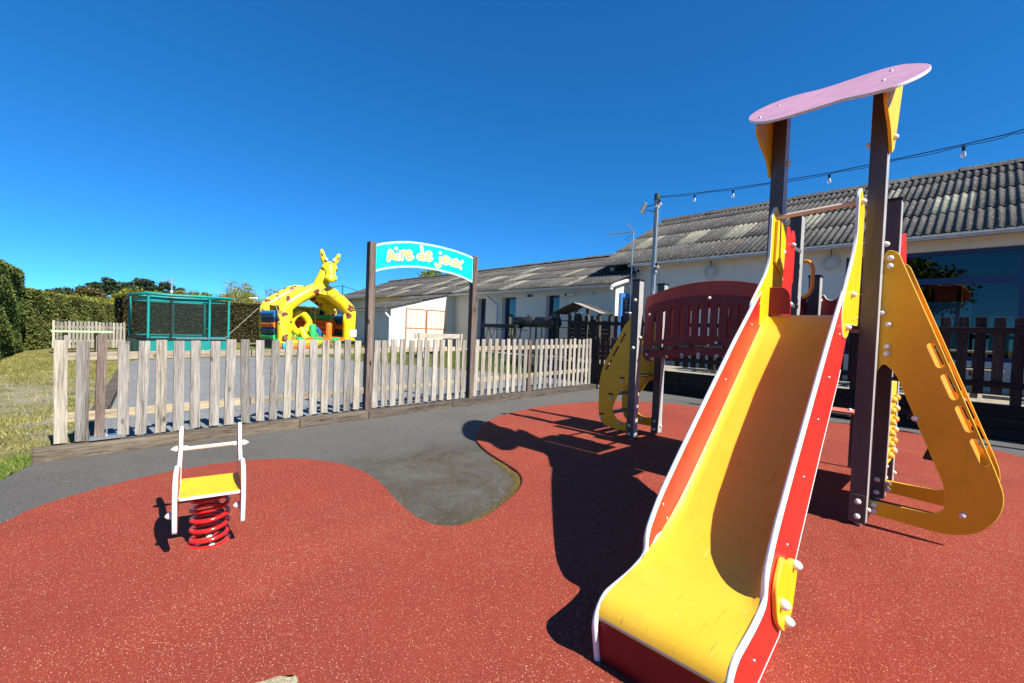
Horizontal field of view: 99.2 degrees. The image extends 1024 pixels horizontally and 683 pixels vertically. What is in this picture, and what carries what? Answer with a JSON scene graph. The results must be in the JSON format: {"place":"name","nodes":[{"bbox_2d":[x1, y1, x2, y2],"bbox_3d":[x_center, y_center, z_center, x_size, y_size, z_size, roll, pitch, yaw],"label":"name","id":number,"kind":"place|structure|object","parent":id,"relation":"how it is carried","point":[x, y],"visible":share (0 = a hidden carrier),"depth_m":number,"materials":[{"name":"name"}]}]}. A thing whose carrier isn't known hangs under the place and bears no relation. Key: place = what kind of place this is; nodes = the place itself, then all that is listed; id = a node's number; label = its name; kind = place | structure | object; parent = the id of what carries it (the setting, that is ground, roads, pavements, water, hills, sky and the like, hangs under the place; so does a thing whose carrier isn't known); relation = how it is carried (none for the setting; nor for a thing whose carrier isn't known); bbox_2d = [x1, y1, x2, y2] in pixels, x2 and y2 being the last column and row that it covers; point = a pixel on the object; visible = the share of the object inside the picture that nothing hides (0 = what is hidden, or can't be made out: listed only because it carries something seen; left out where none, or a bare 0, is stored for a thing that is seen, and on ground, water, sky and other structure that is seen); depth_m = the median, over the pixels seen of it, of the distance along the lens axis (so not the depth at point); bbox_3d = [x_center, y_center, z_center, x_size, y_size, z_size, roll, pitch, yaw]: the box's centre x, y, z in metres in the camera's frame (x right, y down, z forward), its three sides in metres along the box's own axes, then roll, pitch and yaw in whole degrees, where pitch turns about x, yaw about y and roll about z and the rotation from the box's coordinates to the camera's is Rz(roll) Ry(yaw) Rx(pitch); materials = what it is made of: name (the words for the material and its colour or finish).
{"place":"outdoors","nodes":[
{"label":"outdoors","id":0,"kind":"place"},
{"bbox_2d":[0,353,117,479],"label":"grass","id":1,"kind":"structure","parent":0,"point":[23,367],"depth_m":6.82,"materials":[{"name":"green plant"}]},
{"bbox_2d":[0,454,34,479],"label":"grass","id":2,"kind":"structure","parent":1,"relation":"on","point":[20,460],"depth_m":3.70,"materials":[{"name":"green plant"}]},
{"bbox_2d":[161,279,175,296],"bbox_3d":[-30.931,-3.369,39.303,1.174,4.900,0.247,2,2,-7],"label":"mast","id":3,"kind":"object","parent":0,"point":[171,291],"visible":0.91,"depth_m":39.24,"materials":[{"name":"metal"}]},
{"bbox_2d":[130,347,332,360],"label":"grass","id":4,"kind":"structure","parent":0,"point":[252,348],"depth_m":16.74,"materials":[{"name":"green plant"}]},
{"bbox_2d":[0,342,598,480],"bbox_3d":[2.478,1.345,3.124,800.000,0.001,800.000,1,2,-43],"label":"ground","id":5,"kind":"structure","parent":0,"point":[48,351],"depth_m":6.75,"materials":[{"name":"green plant"}]},
{"bbox_2d":[0,259,26,359],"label":"hedge","id":6,"kind":"object","parent":5,"relation":"on","point":[13,316],"visible":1,"depth_m":12.62,"materials":[{"name":"green plant"}]},
{"bbox_2d":[52,286,74,295],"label":"conifer tree","id":7,"kind":"object","parent":5,"relation":"on","point":[65,290],"visible":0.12,"depth_m":82.69,"materials":[{"name":"green plant"}]},
{"bbox_2d":[21,287,114,349],"bbox_3d":[-20.256,-1.044,19.295,2.467,2.218,11.485,1,2,-30],"label":"hedge","id":8,"kind":"object","parent":5,"relation":"on","point":[43,309],"visible":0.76,"depth_m":16.44,"materials":[{"name":"green plant"}]},
{"bbox_2d":[49,330,112,351],"bbox_3d":[-14.355,0.005,14.544,0.700,0.728,1.450,3,2,40],"label":"table tennis","id":9,"kind":"object","parent":5,"relation":"on","point":[65,334],"visible":0.68,"depth_m":14.37,"materials":[{"name":"grey concrete"}]},
{"bbox_2d":[73,293,101,300],"bbox_3d":[-34.931,-2.410,35.638,4.092,3.075,3.992,2,2,-3],"label":"bush","id":10,"kind":"object","parent":5,"relation":"on","point":[84,296],"depth_m":35.52,"materials":[{"name":"green plant"}]},
{"bbox_2d":[52,320,124,347],"bbox_3d":[-15.678,-0.256,16.223,0.070,0.998,2.008,3,2,32],"label":"picket fence","id":11,"kind":"object","parent":5,"relation":"on","point":[81,327],"visible":0.73,"depth_m":16.15,"materials":[{"name":"beige wood"}]},
{"bbox_2d":[68,285,108,299],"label":"conifer tree","id":12,"kind":"object","parent":5,"relation":"on","point":[89,291],"visible":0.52,"depth_m":70.98,"materials":[{"name":"green plant"}]},
{"bbox_2d":[71,369,117,442],"bbox_3d":[-7.135,0.802,7.816,0.182,0.120,8.618,1,2,-39],"label":"edging timber","id":13,"kind":"object","parent":5,"relation":"on","point":[111,390],"visible":0.35,"depth_m":6.36,"materials":[{"name":"brown wood"}]},
{"bbox_2d":[86,296,114,303],"bbox_3d":[-30.270,-1.981,31.972,4.658,2.769,3.849,1,2,-43],"label":"bush","id":14,"kind":"object","parent":5,"relation":"on","point":[107,301],"visible":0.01,"depth_m":31.59,"materials":[{"name":"green plant"}]},
{"bbox_2d":[84,277,132,300],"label":"pine tree","id":15,"kind":"object","parent":5,"relation":"on","point":[108,285],"visible":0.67,"depth_m":93.89,"materials":[{"name":"green plant"}]},
{"bbox_2d":[113,287,155,301],"bbox_3d":[-29.221,-2.481,34.260,3.786,3.729,3.993,1,2,-43],"label":"bush","id":16,"kind":"object","parent":5,"relation":"on","point":[128,291],"visible":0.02,"depth_m":33.73,"materials":[{"name":"green plant"}]},
{"bbox_2d":[127,277,174,294],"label":"pine tree","id":17,"kind":"object","parent":5,"relation":"on","point":[162,287],"visible":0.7,"depth_m":96.23,"materials":[{"name":"green plant"}]},
{"bbox_2d":[170,287,187,297],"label":"conifer tree","id":18,"kind":"object","parent":5,"relation":"on","point":[179,288],"visible":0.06,"depth_m":86.83,"materials":[{"name":"green plant"}]},
{"bbox_2d":[126,292,232,350],"bbox_3d":[-11.872,-0.609,15.559,2.796,2.092,2.453,3,2,39],"label":"trampoline","id":19,"kind":"object","parent":5,"relation":"on","point":[170,338],"visible":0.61,"depth_m":15.11,"materials":[{"name":"teal plastic"}]},
{"bbox_2d":[180,288,198,297],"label":"bare tree","id":20,"kind":"object","parent":5,"relation":"on","point":[191,293],"visible":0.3,"depth_m":49.35,"materials":[{"name":"brown plant"}]},
{"bbox_2d":[185,292,209,298],"bbox_3d":[-26.638,-2.472,37.367,2.888,3.746,3.466,3,2,21],"label":"bush","id":21,"kind":"object","parent":5,"relation":"on","point":[205,294],"visible":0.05,"depth_m":37.37,"materials":[{"name":"green plant"}]},
{"bbox_2d":[111,293,323,342],"bbox_3d":[-14.558,-1.186,28.609,1.801,2.462,17.713,3,2,31],"label":"hedge","id":22,"kind":"object","parent":5,"relation":"on","point":[188,319],"visible":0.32,"depth_m":23.13,"materials":[{"name":"green plant"}]},
{"bbox_2d":[210,290,262,302],"bbox_3d":[-23.409,-2.454,36.908,4.574,3.982,4.087,3,2,20],"label":"bush","id":23,"kind":"object","parent":5,"relation":"on","point":[248,299],"visible":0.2,"depth_m":37.30,"materials":[{"name":"green plant"}]},
{"bbox_2d":[216,279,260,301],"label":"spring tree","id":24,"kind":"object","parent":5,"relation":"on","point":[232,289],"visible":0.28,"depth_m":43.53,"materials":[{"name":"green plant"}]},
{"bbox_2d":[262,287,280,299],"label":"bare tree","id":25,"kind":"object","parent":5,"relation":"on","point":[270,290],"visible":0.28,"depth_m":51.98,"materials":[{"name":"brown plant"}]},
{"bbox_2d":[225,249,355,348],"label":"bouncy castle","id":26,"kind":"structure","parent":5,"relation":"on","point":[283,323],"depth_m":21.65,"materials":[{"name":"yellow plastic"}]},
{"bbox_2d":[417,269,442,276],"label":"spring tree","id":27,"kind":"object","parent":5,"relation":"on","point":[430,273],"visible":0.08,"depth_m":57.53,"materials":[{"name":"green plant"}]},
{"bbox_2d":[479,350,1023,443],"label":"terrace","id":28,"kind":"structure","parent":5,"relation":"on","point":[988,398],"depth_m":8.16,"materials":[{"name":"grey concrete"}]},
{"bbox_2d":[466,350,548,366],"bbox_3d":[-0.476,0.497,14.340,0.075,0.260,4.700,1,2,-43],"label":"terrace edging","id":29,"kind":"object","parent":28,"relation":"attached to","point":[532,361],"visible":0.2,"depth_m":13.14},
{"bbox_2d":[512,315,535,352],"bbox_3d":[0.402,-0.200,14.062,0.384,1.295,0.940,1,2,-43],"label":"barrel barbecue","id":30,"kind":"object","parent":28,"relation":"on","point":[528,321],"visible":0.55,"depth_m":13.91,"materials":[{"name":"black metal"}]},
{"bbox_2d":[534,315,561,353],"bbox_3d":[1.050,-0.157,13.365,0.384,1.295,0.915,1,2,-43],"label":"barrel barbecue","id":31,"kind":"object","parent":28,"relation":"on","point":[546,322],"visible":0.67,"depth_m":13.26,"materials":[{"name":"black metal"}]},
{"bbox_2d":[552,302,614,359],"bbox_3d":[1.997,-0.274,12.520,0.765,1.644,1.706,1,2,-43],"label":"shelter","id":32,"kind":"object","parent":28,"relation":"on","point":[570,308],"visible":0.33,"depth_m":12.62,"materials":[{"name":"brown wood"}]},
{"bbox_2d":[607,223,635,311],"bbox_3d":[3.260,-1.511,13.475,0.400,4.164,0.970,1,2,-43],"label":"tv antenna","id":33,"kind":"object","parent":28,"relation":"on","point":[630,286],"visible":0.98,"depth_m":13.12,"materials":[{"name":"metal"}]},
{"bbox_2d":[639,193,659,295],"bbox_3d":[3.247,-1.454,10.567,0.459,4.200,0.199,3,2,26],"label":"light pole","id":34,"kind":"object","parent":28,"relation":"on","point":[655,239],"visible":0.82,"depth_m":10.47,"materials":[{"name":"metal"}]},
{"bbox_2d":[655,129,1023,287],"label":"string lights","id":35,"kind":"object","parent":34,"relation":"hanging from","point":[963,154],"visible":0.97,"depth_m":7.54,"materials":[{"name":"black plastic"}]},
{"bbox_2d":[596,157,1023,394],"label":"restaurant building","id":36,"kind":"structure","parent":28,"relation":"on","point":[963,228],"depth_m":9.77,"materials":[{"name":"grey paint"}]},
{"bbox_2d":[844,245,1023,362],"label":"window frame","id":37,"kind":"structure","parent":36,"relation":"in","point":[981,282],"depth_m":8.31,"materials":[{"name":"blue paint"}]},
{"bbox_2d":[547,360,1023,442],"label":"retaining wall","id":38,"kind":"structure","parent":5,"relation":"on","point":[1002,422],"depth_m":7.01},
{"bbox_2d":[567,312,1023,406],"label":"terrace fence","id":39,"kind":"object","parent":38,"relation":"on","point":[995,383],"visible":0.36,"depth_m":6.53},
{"bbox_2d":[28,357,598,462],"bbox_3d":[-4.729,0.834,11.598,9.900,0.001,12.150,1,2,-43],"label":"gravel court","id":40,"kind":"object","parent":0,"point":[204,396],"visible":0.25,"depth_m":8.74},
{"bbox_2d":[350,294,454,346],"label":"shed","id":41,"kind":"structure","parent":40,"relation":"on","point":[406,318],"depth_m":17.82,"materials":[{"name":"metal"}]},
{"bbox_2d":[405,308,426,346],"bbox_3d":[-3.883,-0.491,17.585,0.913,1.663,0.063,1,2,-43],"label":"door","id":42,"kind":"structure","parent":41,"relation":"in","point":[415,322],"depth_m":17.53,"materials":[{"name":"beige paint"}]},
{"bbox_2d":[426,309,444,346],"bbox_3d":[-3.201,-0.482,18.221,0.888,1.663,0.063,1,2,-43],"label":"door","id":43,"kind":"structure","parent":41,"relation":"in","point":[435,319],"depth_m":18.18,"materials":[{"name":"beige paint"}]},
{"bbox_2d":[319,340,533,373],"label":"grass bank","id":44,"kind":"structure","parent":0,"point":[331,344],"depth_m":15.59,"materials":[{"name":"green plant"}]},
{"bbox_2d":[414,332,466,358],"bbox_3d":[-2.543,0.192,15.905,2.083,0.988,0.430,1,2,-43],"label":"bench","id":45,"kind":"object","parent":44,"relation":"on","point":[418,335],"visible":0.43,"depth_m":15.97,"materials":[{"name":"brown wood"}]},
{"bbox_2d":[336,254,635,355],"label":"building","id":46,"kind":"structure","parent":0,"point":[506,295],"depth_m":16.64,"materials":[{"name":"grey paint"}]},
{"bbox_2d":[480,299,485,345],"bbox_3d":[-1.090,-0.715,17.661,0.080,2.020,0.500,1,2,-43],"label":"door","id":47,"kind":"structure","parent":46,"relation":"in","point":[483,308],"depth_m":17.75,"materials":[{"name":"blue paint"}]},
{"bbox_2d":[504,297,515,350],"bbox_3d":[0.011,-0.644,16.493,0.060,2.025,0.773,1,2,-43],"label":"window","id":48,"kind":"structure","parent":46,"relation":"in","point":[510,311],"depth_m":16.58,"materials":[{"name":"glass"}]},
{"bbox_2d":[548,296,559,354],"bbox_3d":[1.494,-0.548,14.900,0.060,2.030,0.610,1,2,-43],"label":"window","id":49,"kind":"structure","parent":46,"relation":"in","point":[554,300],"depth_m":14.97,"materials":[{"name":"glass"}]},
{"bbox_2d":[617,293,631,337],"bbox_3d":[3.461,-0.431,13.284,0.745,2.031,0.079,1,2,-43],"label":"door","id":50,"kind":"structure","parent":46,"relation":"in","point":[622,308],"depth_m":13.13,"materials":[{"name":"blue paint"}]},
{"bbox_2d":[480,323,526,351],"bbox_3d":[-0.337,-0.090,14.673,0.400,0.994,1.950,1,2,-43],"label":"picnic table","id":51,"kind":"object","parent":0,"point":[494,326],"visible":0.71,"depth_m":14.39,"materials":[{"name":"black wood"}]},
{"bbox_2d":[0,401,1023,682],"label":"rubber surface","id":52,"kind":"object","parent":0,"point":[318,571],"visible":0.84,"depth_m":2.25,"materials":[{"name":"red rubber"}]},
{"bbox_2d":[165,422,248,548],"bbox_3d":[-1.754,0.844,2.536,0.398,0.647,0.526,1,2,-34],"label":"spring rocker","id":53,"kind":"object","parent":52,"relation":"on","point":[204,491],"visible":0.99,"depth_m":2.46,"materials":[{"name":"red paint"}]},
{"bbox_2d":[255,675,297,682],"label":"worn patch","id":54,"kind":"object","parent":52,"relation":"on","point":[287,679],"visible":1,"depth_m":1.56,"materials":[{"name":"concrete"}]},
{"bbox_2d":[592,63,1003,682],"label":"play structure","id":55,"kind":"object","parent":52,"relation":"on","point":[702,589],"visible":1,"depth_m":2.78,"materials":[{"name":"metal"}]},
{"bbox_2d":[0,388,1023,525],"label":"asphalt path","id":56,"kind":"structure","parent":0,"point":[438,467],"depth_m":4.18,"materials":[{"name":"grey asphalt"}]},
{"bbox_2d":[32,334,597,463],"bbox_3d":[-1.098,0.498,7.108,0.190,1.194,9.040,4,2,43],"label":"picket fence","id":57,"kind":"object","parent":56,"relation":"on","point":[99,442],"visible":0.99,"depth_m":5.16,"materials":[{"name":"wood"}]},
{"bbox_2d":[362,241,477,410],"bbox_3d":[-1.349,-0.225,6.829,0.098,2.589,2.012,4,2,43],"label":"playground sign","id":58,"kind":"object","parent":57,"relation":"attached to","point":[395,254],"visible":1,"depth_m":6.56,"materials":[{"name":"teal"}]},
{"bbox_2d":[591,337,623,383],"bbox_3d":[2.272,0.462,10.134,0.061,1.121,1.012,1,2,-43],"label":"corner fence","id":59,"kind":"object","parent":57,"relation":"attached to","point":[604,349],"visible":0.43,"depth_m":10.33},
{"bbox_2d":[463,458,520,523],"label":"moss crumbs","id":60,"kind":"object","parent":56,"relation":"on","point":[517,479],"visible":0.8,"depth_m":3.62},
{"bbox_2d":[0,0,1023,307],"label":"sky","id":61,"kind":"structure","parent":0,"point":[199,144],"materials":[{"name":"blue"}]},
{"bbox_2d":[707,356,716,372],"bbox_3d":[5.444,0.376,9.929,1.620,0.764,1.800,1,2,-43],"label":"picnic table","id":62,"kind":"object","parent":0,"point":[714,368],"visible":0.07,"depth_m":10.01,"materials":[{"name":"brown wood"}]},
{"bbox_2d":[935,349,1003,397],"bbox_3d":[7.382,0.507,7.775,1.620,0.764,1.800,1,2,-43],"label":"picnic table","id":63,"kind":"object","parent":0,"point":[970,373],"visible":0.14,"depth_m":7.00,"materials":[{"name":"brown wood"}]}
]}

